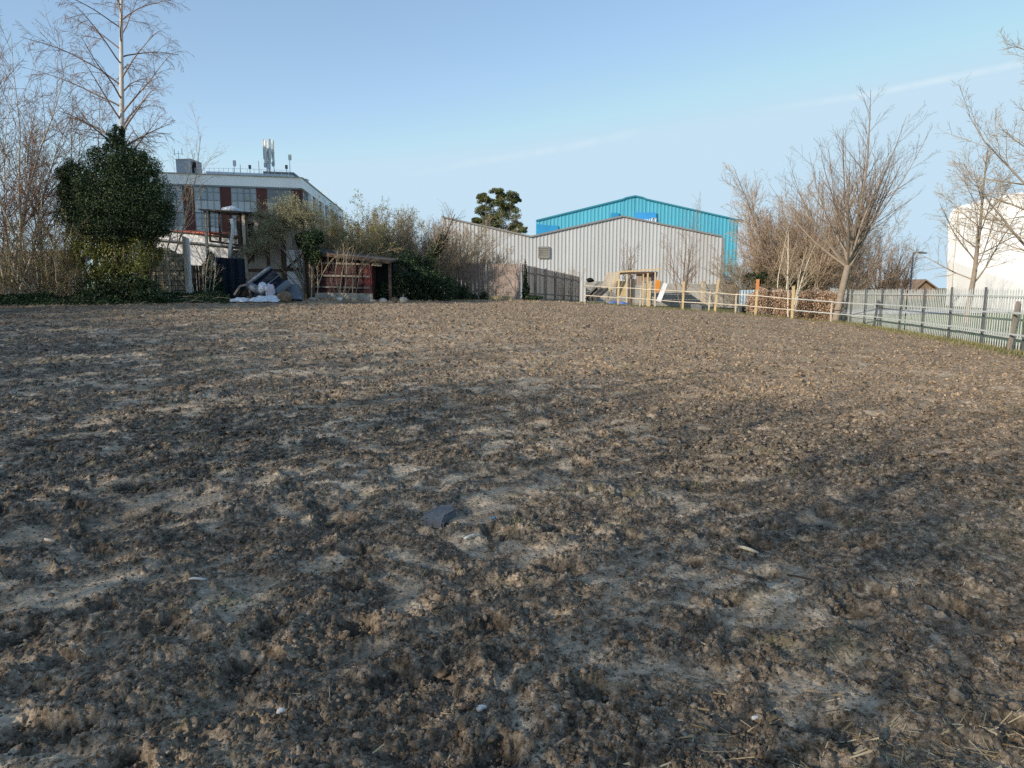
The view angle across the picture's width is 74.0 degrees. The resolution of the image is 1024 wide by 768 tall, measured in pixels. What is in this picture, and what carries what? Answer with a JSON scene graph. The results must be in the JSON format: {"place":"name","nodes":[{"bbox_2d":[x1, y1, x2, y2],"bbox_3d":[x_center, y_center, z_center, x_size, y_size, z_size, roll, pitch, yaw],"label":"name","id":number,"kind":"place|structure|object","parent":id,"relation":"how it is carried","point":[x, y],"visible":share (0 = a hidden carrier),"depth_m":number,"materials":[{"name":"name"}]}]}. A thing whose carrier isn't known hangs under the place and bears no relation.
{"place":"outdoors","nodes":[
{"label":"outdoors","id":0,"kind":"place"},
{"bbox_2d":[0,288,1023,767],"bbox_3d":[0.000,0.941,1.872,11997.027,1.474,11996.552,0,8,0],"label":"ground","id":1,"kind":"structure","parent":0,"point":[816,512],"depth_m":4.35,"materials":[{"name":"soil"}]},
{"bbox_2d":[0,250,83,295],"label":"plank fence","id":2,"kind":"object","parent":1,"relation":"on","point":[48,272],"visible":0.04,"depth_m":30.07,"materials":[{"name":"wood"}]},
{"bbox_2d":[0,216,100,296],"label":"bramble tangle","id":3,"kind":"object","parent":1,"relation":"on","point":[75,272],"visible":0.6,"depth_m":26.98,"materials":[{"name":"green plant"}]},
{"bbox_2d":[0,2,111,294],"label":"bare tree","id":4,"kind":"object","parent":1,"relation":"on","point":[30,138],"visible":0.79,"depth_m":27.09,"materials":[{"name":"plant"}]},
{"bbox_2d":[21,439,102,441],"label":"dark branch","id":5,"kind":"object","parent":1,"relation":"on","point":[58,440],"visible":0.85,"depth_m":7.17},
{"bbox_2d":[0,192,135,297],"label":"bramble tangle","id":6,"kind":"object","parent":1,"relation":"on","point":[31,253],"visible":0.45,"depth_m":27.12,"materials":[{"name":"brown plant"}]},
{"bbox_2d":[0,42,154,293],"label":"bare tree","id":7,"kind":"object","parent":1,"relation":"on","point":[47,215],"visible":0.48,"depth_m":26.99,"materials":[{"name":"plant"}]},
{"bbox_2d":[0,100,165,293],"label":"bare tree","id":8,"kind":"object","parent":1,"relation":"on","point":[62,157],"visible":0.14,"depth_m":28.37,"materials":[{"name":"brown plant"}]},
{"bbox_2d":[2,0,193,289],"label":"birch tree","id":9,"kind":"object","parent":1,"relation":"on","point":[120,93],"visible":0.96,"depth_m":27.04,"materials":[{"name":"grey plant"}]},
{"bbox_2d":[47,116,183,296],"bbox_3d":[-15.764,-6.817,27.052,5.162,7.309,2.925,0,8,0],"label":"ivy mass","id":10,"kind":"object","parent":1,"relation":"on","point":[127,194],"visible":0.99,"depth_m":26.69,"materials":[{"name":"green plant"}]},
{"bbox_2d":[0,288,230,306],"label":"ground ivy","id":11,"kind":"object","parent":1,"relation":"on","point":[34,298],"visible":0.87,"depth_m":26.64,"materials":[{"name":"green plant"}]},
{"bbox_2d":[62,227,169,296],"bbox_3d":[-16.159,-4.895,27.474,4.551,3.423,1.850,0,8,0],"label":"ivy skirt","id":12,"kind":"object","parent":1,"relation":"on","point":[105,261],"visible":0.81,"depth_m":27.22,"materials":[{"name":"green plant"}]},
{"bbox_2d":[0,276,237,303],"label":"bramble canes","id":13,"kind":"object","parent":1,"relation":"on","point":[149,293],"visible":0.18,"depth_m":27.35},
{"bbox_2d":[70,265,170,302],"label":"ivy bank","id":14,"kind":"structure","parent":1,"relation":"on","point":[102,289],"depth_m":27.00,"materials":[{"name":"green plant"}]},
{"bbox_2d":[136,245,176,294],"bbox_3d":[-14.848,-4.651,28.592,1.593,2.552,2.550,-4,9,-26],"label":"wispy sapling","id":15,"kind":"object","parent":1,"relation":"on","point":[168,273],"visible":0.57,"depth_m":28.49,"materials":[{"name":"plant"}]},
{"bbox_2d":[103,101,227,250],"bbox_3d":[-16.556,-8.969,32.506,6.690,9.859,4.304,-7,10,-39],"label":"bare tree","id":16,"kind":"object","parent":1,"relation":"on","point":[188,208],"visible":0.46,"depth_m":33.01,"materials":[{"name":"brown plant"}]},
{"bbox_2d":[146,248,185,292],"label":"blockwork wall","id":17,"kind":"structure","parent":1,"relation":"on","point":[178,271],"depth_m":30.20,"materials":[{"name":"concrete"}]},
{"bbox_2d":[182,236,192,292],"bbox_3d":[-14.145,-4.976,29.666,0.260,2.886,0.140,0,8,0],"label":"concrete post","id":18,"kind":"object","parent":1,"relation":"on","point":[186,249],"visible":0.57,"depth_m":29.58,"materials":[{"name":"white paint"}]},
{"bbox_2d":[148,231,239,286],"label":"white garage","id":19,"kind":"structure","parent":1,"relation":"on","point":[218,249],"depth_m":35.34,"materials":[{"name":"paint"}]},
{"bbox_2d":[167,239,223,294],"bbox_3d":[-13.463,-4.829,29.301,3.388,2.708,2.107,7,11,40],"label":"wispy sapling","id":20,"kind":"object","parent":1,"relation":"on","point":[211,264],"visible":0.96,"depth_m":28.81,"materials":[{"name":"plant"}]},
{"bbox_2d":[189,577,206,579],"bbox_3d":[-1.703,1.054,3.684,0.088,0.023,0.016,-2,8,-16],"label":"white stick","id":21,"kind":"object","parent":1,"relation":"on","point":[194,578],"visible":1,"depth_m":3.68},
{"bbox_2d":[191,264,204,291],"bbox_3d":[-14.081,-4.503,30.505,0.671,1.771,0.200,-1,8,-10],"label":"brown slat fence","id":22,"kind":"object","parent":1,"relation":"on","point":[197,284],"visible":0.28,"depth_m":30.46,"materials":[{"name":"wood"}]},
{"bbox_2d":[174,230,235,236],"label":"tiled outbuilding","id":23,"kind":"structure","parent":1,"relation":"on","point":[200,232],"depth_m":40.37,"materials":[{"name":"red brick"}]},
{"bbox_2d":[189,247,228,293],"bbox_3d":[-13.401,-4.799,29.888,1.523,2.475,1.941,6,10,37],"label":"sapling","id":24,"kind":"object","parent":1,"relation":"on","point":[217,287],"visible":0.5,"depth_m":30.02,"materials":[{"name":"green plant"}]},
{"bbox_2d":[198,206,253,297],"bbox_3d":[-13.130,-6.237,32.882,2.477,4.378,3.139,0,8,0],"label":"timber shelter","id":25,"kind":"object","parent":1,"relation":"on","point":[240,228],"visible":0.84,"depth_m":31.48,"materials":[{"name":"wood"}]},
{"bbox_2d":[215,257,246,298],"bbox_3d":[-12.781,-4.770,30.972,1.348,2.006,0.170,0,8,0],"label":"navy sheet panel","id":26,"kind":"object","parent":1,"relation":"on","point":[234,270],"visible":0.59,"depth_m":30.91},
{"bbox_2d":[126,168,343,282],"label":"office block","id":27,"kind":"structure","parent":1,"relation":"on","point":[228,188],"depth_m":85.57,"materials":[{"name":"concrete"}]},
{"bbox_2d":[162,185,183,212],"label":"window","id":28,"kind":"structure","parent":27,"relation":"in","point":[178,189],"depth_m":84.05,"materials":[{"name":"grey glass"}]},
{"bbox_2d":[165,213,183,229],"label":"window","id":29,"kind":"structure","parent":27,"relation":"in","point":[181,215],"depth_m":84.46,"materials":[{"name":"grey glass"}]},
{"bbox_2d":[175,159,201,172],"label":"plant room","id":30,"kind":"object","parent":27,"relation":"on","point":[193,167],"visible":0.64,"depth_m":87.36,"materials":[{"name":"metal"}]},
{"bbox_2d":[194,186,220,213],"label":"window","id":31,"kind":"structure","parent":27,"relation":"in","point":[212,200],"depth_m":84.89,"materials":[{"name":"grey glass"}]},
{"bbox_2d":[195,213,220,231],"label":"window","id":32,"kind":"structure","parent":27,"relation":"in","point":[199,217],"depth_m":85.24,"materials":[{"name":"grey glass"}]},
{"bbox_2d":[231,187,256,211],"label":"window","id":33,"kind":"structure","parent":27,"relation":"in","point":[238,195],"depth_m":85.89,"materials":[{"name":"grey glass"}]},
{"bbox_2d":[262,139,274,171],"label":"telecom mast","id":34,"kind":"object","parent":27,"relation":"on","point":[268,151],"visible":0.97,"depth_m":89.29,"materials":[{"name":"metal"}]},
{"bbox_2d":[267,189,291,214],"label":"window","id":35,"kind":"structure","parent":27,"relation":"in","point":[270,192],"depth_m":86.80,"materials":[{"name":"grey glass"}]},
{"bbox_2d":[230,297,248,301],"bbox_3d":[-11.399,-3.566,28.683,0.899,0.184,0.820,0,8,0],"label":"crumpled white sheet","id":36,"kind":"object","parent":1,"relation":"on","point":[242,299],"visible":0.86,"depth_m":28.41,"materials":[{"name":"plastic"}]},
{"bbox_2d":[249,295,279,301],"bbox_3d":[-10.325,-3.583,28.479,1.336,0.280,0.920,0,8,0],"label":"plastic sheet","id":37,"kind":"object","parent":1,"relation":"on","point":[269,298],"visible":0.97,"depth_m":28.16,"materials":[{"name":"plastic"}]},
{"bbox_2d":[265,283,274,295],"bbox_3d":[-10.225,-3.935,28.735,0.423,0.648,0.354,0,8,0],"label":"rubbish bag","id":38,"kind":"object","parent":37,"relation":"on","point":[269,289],"visible":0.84,"depth_m":28.61,"materials":[{"name":"plastic"}]},
{"bbox_2d":[245,214,303,298],"bbox_3d":[-11.068,-6.140,33.218,2.835,4.084,3.000,0,8,0],"label":"boarded hut","id":39,"kind":"object","parent":1,"relation":"on","point":[257,264],"visible":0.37,"depth_m":31.90,"materials":[{"name":"brown wood"}]},
{"bbox_2d":[286,250,303,294],"bbox_3d":[-10.142,-5.227,31.979,0.888,2.159,0.132,0,8,0],"label":"door","id":40,"kind":"structure","parent":39,"relation":"in","point":[289,269],"depth_m":31.92,"materials":[{"name":"white paint"}]},
{"bbox_2d":[246,266,303,300],"bbox_3d":[-10.270,-4.307,29.526,2.385,1.647,1.350,0,8,0],"label":"dumped sofa","id":41,"kind":"object","parent":1,"relation":"on","point":[269,275],"visible":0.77,"depth_m":29.52,"materials":[{"name":"grey fabric"}]},
{"bbox_2d":[233,284,250,295],"bbox_3d":[-11.613,-4.064,29.326,0.769,0.535,0.289,0,8,0],"label":"broken frame","id":42,"kind":"object","parent":41,"relation":"on","point":[245,291],"visible":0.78,"depth_m":29.41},
{"bbox_2d":[258,282,265,292],"bbox_3d":[-10.592,-4.102,28.861,0.391,0.463,0.350,0,8,0],"label":"rubbish bag","id":43,"kind":"object","parent":41,"relation":"on","point":[261,286],"visible":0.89,"depth_m":28.74,"materials":[{"name":"white plastic"}]},
{"bbox_2d":[276,707,285,713],"bbox_3d":[-0.869,1.227,2.556,0.034,0.026,0.023,0,8,0],"label":"white flake","id":44,"kind":"object","parent":1,"relation":"on","point":[280,710],"visible":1,"depth_m":2.55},
{"bbox_2d":[276,291,291,302],"bbox_3d":[-9.621,-3.633,28.671,0.648,0.556,0.485,0,8,0],"label":"brown sack","id":45,"kind":"object","parent":1,"relation":"on","point":[284,296],"visible":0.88,"depth_m":28.52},
{"bbox_2d":[235,191,336,298],"bbox_3d":[-10.396,-6.400,31.381,4.552,5.088,2.787,-3,8,-19],"label":"climbing shrub","id":46,"kind":"object","parent":1,"relation":"on","point":[280,216],"visible":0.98,"depth_m":30.98,"materials":[{"name":"green plant"}]},
{"bbox_2d":[292,225,326,298],"bbox_3d":[-9.278,-5.548,31.183,1.628,3.439,1.412,0,8,0],"label":"ivy clump","id":47,"kind":"object","parent":1,"relation":"on","point":[307,241],"visible":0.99,"depth_m":31.00,"materials":[{"name":"green plant"}]},
{"bbox_2d":[305,206,381,259],"bbox_3d":[-11.051,-7.257,37.883,7.540,5.002,6.040,-5,9,-30],"label":"scrub bush","id":48,"kind":"object","parent":1,"relation":"on","point":[347,228],"visible":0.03,"depth_m":37.07,"materials":[{"name":"green plant"}]},
{"bbox_2d":[309,240,379,299],"bbox_3d":[-7.622,-5.067,30.648,3.379,2.812,1.280,0,8,0],"label":"sapling clump","id":49,"kind":"object","parent":1,"relation":"on","point":[346,262],"visible":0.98,"depth_m":30.77,"materials":[{"name":"plant"}]},
{"bbox_2d":[302,248,399,300],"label":"red shed","id":50,"kind":"structure","parent":1,"relation":"on","point":[373,277],"depth_m":31.63,"materials":[{"name":"wood"}]},
{"bbox_2d":[301,189,406,264],"bbox_3d":[-8.589,-6.996,35.036,7.082,5.333,8.287,0,8,0],"label":"olive bush","id":51,"kind":"object","parent":1,"relation":"on","point":[364,246],"visible":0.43,"depth_m":34.50,"materials":[{"name":"green plant"}]},
{"bbox_2d":[329,204,452,295],"bbox_3d":[-6.943,-7.697,39.377,6.912,5.626,9.170,0,8,0],"label":"scrub bush","id":52,"kind":"object","parent":1,"relation":"on","point":[406,223],"visible":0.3,"depth_m":37.58,"materials":[{"name":"green plant"}]},
{"bbox_2d":[34,351,759,553],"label":"grass tufts","id":53,"kind":"object","parent":1,"relation":"on","point":[518,519],"visible":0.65,"depth_m":5.40,"materials":[{"name":"brown plant"}]},
{"bbox_2d":[399,297,407,302],"bbox_3d":[-4.883,-3.755,30.578,0.377,0.310,0.285,0,8,0],"label":"rubble lump","id":54,"kind":"object","parent":1,"relation":"on","point":[403,300],"visible":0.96,"depth_m":30.48,"materials":[{"name":"stone"}]},
{"bbox_2d":[230,298,585,303],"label":"leaf litter","id":55,"kind":"object","parent":1,"relation":"on","point":[440,300],"visible":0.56,"depth_m":35.82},
{"bbox_2d":[376,249,460,301],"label":"dark undergrowth","id":56,"kind":"object","parent":1,"relation":"on","point":[415,277],"visible":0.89,"depth_m":33.97,"materials":[{"name":"green plant"}]},
{"bbox_2d":[366,214,488,298],"bbox_3d":[-5.333,-7.439,39.849,8.214,5.053,6.368,2,8,16],"label":"scrub bush","id":57,"kind":"object","parent":1,"relation":"on","point":[450,258],"visible":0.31,"depth_m":39.19,"materials":[{"name":"green plant"}]},
{"bbox_2d":[419,504,455,528],"bbox_3d":[-0.518,0.931,4.766,0.204,0.102,0.315,4,9,24],"label":"slate slab","id":58,"kind":"object","parent":1,"relation":"on","point":[439,516],"depth_m":4.71,"materials":[{"name":"stone"}]},
{"bbox_2d":[416,201,465,299],"bbox_3d":[-3.722,-6.906,35.739,2.759,5.262,2.187,0,8,0],"label":"leaning tree","id":59,"kind":"object","parent":1,"relation":"on","point":[440,243],"visible":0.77,"depth_m":35.40,"materials":[{"name":"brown plant"}]},
{"bbox_2d":[449,284,488,299],"bbox_3d":[-2.510,-5.505,39.861,2.510,1.175,1.672,0,8,0],"label":"ivy screen","id":60,"kind":"object","parent":1,"relation":"on","point":[463,294],"visible":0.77,"depth_m":39.76,"materials":[{"name":"green plant"}]},
{"bbox_2d":[413,197,527,279],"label":"scrub bush","id":61,"kind":"object","parent":1,"relation":"on","point":[473,245],"visible":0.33,"depth_m":43.25,"materials":[{"name":"brown plant"}]},
{"bbox_2d":[438,262,520,299],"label":"panel fence","id":62,"kind":"object","parent":1,"relation":"on","point":[507,279],"visible":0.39,"depth_m":40.27,"materials":[{"name":"concrete"}]},
{"bbox_2d":[438,242,523,290],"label":"scrub bush","id":63,"kind":"object","parent":1,"relation":"on","point":[484,261],"visible":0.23,"depth_m":43.22,"materials":[{"name":"brown plant"}]},
{"bbox_2d":[476,704,486,711],"bbox_3d":[-0.114,1.211,2.545,0.042,0.023,0.025,-4,9,-26],"label":"white flake","id":64,"kind":"object","parent":1,"relation":"on","point":[480,708],"visible":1,"depth_m":2.54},
{"bbox_2d":[471,187,527,233],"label":"pine tree","id":65,"kind":"object","parent":1,"relation":"on","point":[500,200],"visible":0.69,"depth_m":81.56,"materials":[{"name":"green plant"}]},
{"bbox_2d":[488,295,512,299],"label":"yellow beam","id":66,"kind":"structure","parent":1,"relation":"on","point":[494,297],"depth_m":39.56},
{"bbox_2d":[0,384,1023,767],"bbox_3d":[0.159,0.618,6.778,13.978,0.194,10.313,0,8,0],"label":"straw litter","id":67,"kind":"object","parent":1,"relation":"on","point":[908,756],"visible":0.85,"depth_m":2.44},
{"bbox_2d":[520,259,543,300],"bbox_3d":[1.095,-6.013,39.719,1.452,2.535,1.329,6,10,34],"label":"ivy screen","id":68,"kind":"object","parent":1,"relation":"on","point":[527,295],"visible":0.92,"depth_m":39.73,"materials":[{"name":"green plant"}]},
{"bbox_2d":[521,263,579,301],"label":"receding fence","id":69,"kind":"object","parent":1,"relation":"on","point":[555,291],"visible":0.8,"depth_m":45.91,"materials":[{"name":"wood"}]},
{"bbox_2d":[441,215,724,304],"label":"grey warehouse","id":70,"kind":"structure","parent":1,"relation":"on","point":[594,249],"depth_m":58.91,"materials":[{"name":"metal"}]},
{"bbox_2d":[585,287,608,300],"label":"leaning planks","id":71,"kind":"object","parent":1,"relation":"on","point":[596,292],"visible":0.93,"depth_m":44.50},
{"bbox_2d":[602,268,661,305],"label":"playground shelter","id":72,"kind":"object","parent":1,"relation":"on","point":[643,277],"visible":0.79,"depth_m":45.07,"materials":[{"name":"wood"}]},
{"bbox_2d":[618,239,646,304],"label":"bare sapling","id":73,"kind":"object","parent":1,"relation":"on","point":[628,275],"visible":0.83,"depth_m":47.72,"materials":[{"name":"brown plant"}]},
{"bbox_2d":[536,195,742,300],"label":"blue warehouse","id":74,"kind":"structure","parent":1,"relation":"on","point":[639,207],"depth_m":74.16,"materials":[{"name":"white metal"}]},
{"bbox_2d":[655,280,660,291],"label":"orange board","id":75,"kind":"object","parent":1,"relation":"on","point":[657,284],"visible":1,"depth_m":44.74,"materials":[{"name":"plastic"}]},
{"bbox_2d":[586,281,736,307],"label":"grey block wall","id":76,"kind":"structure","parent":1,"relation":"on","point":[702,296],"depth_m":49.59,"materials":[{"name":"concrete"}]},
{"bbox_2d":[656,283,667,301],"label":"white board","id":77,"kind":"object","parent":1,"relation":"on","point":[662,292],"visible":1,"depth_m":43.86,"materials":[{"name":"paint"}]},
{"bbox_2d":[658,228,702,307],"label":"bare sapling","id":78,"kind":"object","parent":1,"relation":"on","point":[687,269],"visible":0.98,"depth_m":45.70,"materials":[{"name":"brown plant"}]},
{"bbox_2d":[676,192,713,232],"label":"bare sapling","id":79,"kind":"object","parent":1,"relation":"on","point":[696,214],"visible":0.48,"depth_m":65.67,"materials":[{"name":"brown plant"}]},
{"bbox_2d":[721,566,754,579],"bbox_3d":[1.259,1.049,3.790,0.021,0.015,0.216,-7,10,-39],"label":"brown stick","id":80,"kind":"object","parent":1,"relation":"on","point":[732,570],"visible":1,"depth_m":3.79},
{"bbox_2d":[738,305,746,313],"bbox_3d":[13.585,-4.367,39.982,0.556,0.490,0.556,0,8,0],"label":"grey tub","id":81,"kind":"object","parent":1,"relation":"on","point":[742,309],"visible":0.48,"depth_m":39.80,"materials":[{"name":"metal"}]},
{"bbox_2d":[738,546,758,553],"bbox_3d":[1.449,1.011,4.162,0.128,0.030,0.026,6,10,37],"label":"pale splinter","id":82,"kind":"object","parent":1,"relation":"on","point":[748,549],"visible":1,"depth_m":4.16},
{"bbox_2d":[701,242,808,307],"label":"scrub bush","id":83,"kind":"object","parent":1,"relation":"on","point":[734,274],"visible":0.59,"depth_m":45.02,"materials":[{"name":"brown plant"}]},
{"bbox_2d":[737,289,775,314],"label":"pale blue sheet fence","id":84,"kind":"object","parent":1,"relation":"on","point":[748,292],"visible":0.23,"depth_m":41.17,"materials":[{"name":"metal"}]},
{"bbox_2d":[728,202,820,310],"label":"bare tree","id":85,"kind":"object","parent":1,"relation":"on","point":[772,233],"visible":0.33,"depth_m":44.74,"materials":[{"name":"brown plant"}]},
{"bbox_2d":[763,211,801,312],"bbox_3d":[15.283,-6.781,38.327,3.073,6.138,2.173,-7,10,-39],"label":"pale sapling","id":86,"kind":"object","parent":1,"relation":"on","point":[778,249],"visible":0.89,"depth_m":38.21,"materials":[{"name":"plant"}]},
{"bbox_2d":[742,266,828,306],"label":"evergreen shrub","id":87,"kind":"object","parent":1,"relation":"on","point":[762,277],"visible":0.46,"depth_m":44.50,"materials":[{"name":"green plant"}]},
{"bbox_2d":[738,284,847,320],"bbox_3d":[15.416,-4.600,37.794,6.101,2.275,2.304,1,8,10],"label":"beech hedge","id":88,"kind":"object","parent":1,"relation":"on","point":[810,304],"visible":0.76,"depth_m":37.49,"materials":[{"name":"brown plant"}]},
{"bbox_2d":[583,279,1023,350],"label":"rail fence","id":89,"kind":"object","parent":1,"relation":"on","point":[1015,313],"visible":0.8,"depth_m":35.58,"materials":[{"name":"wood"}]},
{"bbox_2d":[779,224,830,317],"bbox_3d":[15.394,-6.037,36.706,2.999,5.199,2.657,-6,10,-36],"label":"pale sapling","id":90,"kind":"object","parent":1,"relation":"on","point":[799,289],"visible":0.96,"depth_m":36.63,"materials":[{"name":"plant"}]},
{"bbox_2d":[787,574,822,581],"bbox_3d":[1.593,1.057,3.699,0.197,0.030,0.019,8,11,44],"label":"brown stick","id":91,"kind":"object","parent":1,"relation":"on","point":[801,577],"visible":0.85,"depth_m":3.71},
{"bbox_2d":[719,157,896,291],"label":"bare tree","id":92,"kind":"object","parent":1,"relation":"on","point":[824,272],"visible":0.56,"depth_m":43.81,"materials":[{"name":"brown plant"}]},
{"bbox_2d":[731,196,909,310],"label":"bare tree","id":93,"kind":"object","parent":1,"relation":"on","point":[851,278],"visible":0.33,"depth_m":45.01,"materials":[{"name":"brown plant"}]},
{"bbox_2d":[764,86,939,321],"bbox_3d":[17.442,-9.266,35.180,8.674,12.516,7.181,0,8,0],"label":"bare tree","id":94,"kind":"object","parent":1,"relation":"on","point":[855,237],"visible":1,"depth_m":35.39,"materials":[{"name":"brown plant"}]},
{"bbox_2d":[837,225,896,305],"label":"bare tree","id":95,"kind":"object","parent":1,"relation":"on","point":[868,287],"visible":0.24,"depth_m":58.43,"materials":[{"name":"brown plant"}]},
{"bbox_2d":[857,224,931,303],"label":"bare tree","id":96,"kind":"object","parent":1,"relation":"on","point":[892,281],"visible":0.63,"depth_m":62.68,"materials":[{"name":"brown plant"}]},
{"bbox_2d":[881,239,933,301],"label":"bare tree","id":97,"kind":"object","parent":1,"relation":"on","point":[904,282],"visible":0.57,"depth_m":69.23,"materials":[{"name":"brown plant"}]},
{"bbox_2d":[874,279,940,298],"bbox_3d":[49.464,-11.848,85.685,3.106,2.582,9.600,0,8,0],"label":"house","id":98,"kind":"structure","parent":1,"relation":"on","point":[926,284],"depth_m":81.29,"materials":[{"name":"brown tile"}]},
{"bbox_2d":[908,251,926,308],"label":"street lamp","id":99,"kind":"object","parent":1,"relation":"on","point":[921,252],"visible":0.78,"depth_m":51.29,"materials":[{"name":"metal"}]},
{"bbox_2d":[828,287,1023,352],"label":"palisade fence","id":100,"kind":"object","parent":1,"relation":"on","point":[879,294],"visible":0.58,"depth_m":24.14,"materials":[{"name":"metal"}]},
{"bbox_2d":[921,451,955,453],"bbox_3d":[4.097,0.650,6.503,0.340,0.037,0.029,1,8,7],"label":"pale board","id":101,"kind":"object","parent":1,"relation":"on","point":[948,452],"visible":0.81,"depth_m":6.49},
{"bbox_2d":[905,147,1023,333],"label":"bare tree","id":102,"kind":"object","parent":1,"relation":"on","point":[973,279],"visible":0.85,"depth_m":26.68,"materials":[{"name":"brown plant"}]},
{"bbox_2d":[935,26,1023,254],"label":"bare tree","id":103,"kind":"object","parent":1,"relation":"on","point":[1006,224],"visible":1,"depth_m":23.97,"materials":[{"name":"brown plant"}]},
{"bbox_2d":[946,192,1023,309],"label":"white building","id":104,"kind":"structure","parent":1,"relation":"on","point":[1009,275],"depth_m":52.90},
{"bbox_2d":[0,0,1023,287],"label":"sky","id":105,"kind":"structure","parent":0,"point":[565,106],"materials":[{"name":"blue"}]},
{"bbox_2d":[175,297,1023,360],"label":"verge grass","id":106,"kind":"structure","parent":0,"point":[951,340],"depth_m":26.60,"materials":[{"name":"plant"}]},
{"bbox_2d":[725,307,1023,313],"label":"service road","id":107,"kind":"structure","parent":0,"point":[869,311],"depth_m":46.33,"materials":[{"name":"asphalt"}]},
{"bbox_2d":[842,313,1023,345],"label":"lawn","id":108,"kind":"structure","parent":0,"point":[883,322],"depth_m":35.35,"materials":[{"name":"plant"}]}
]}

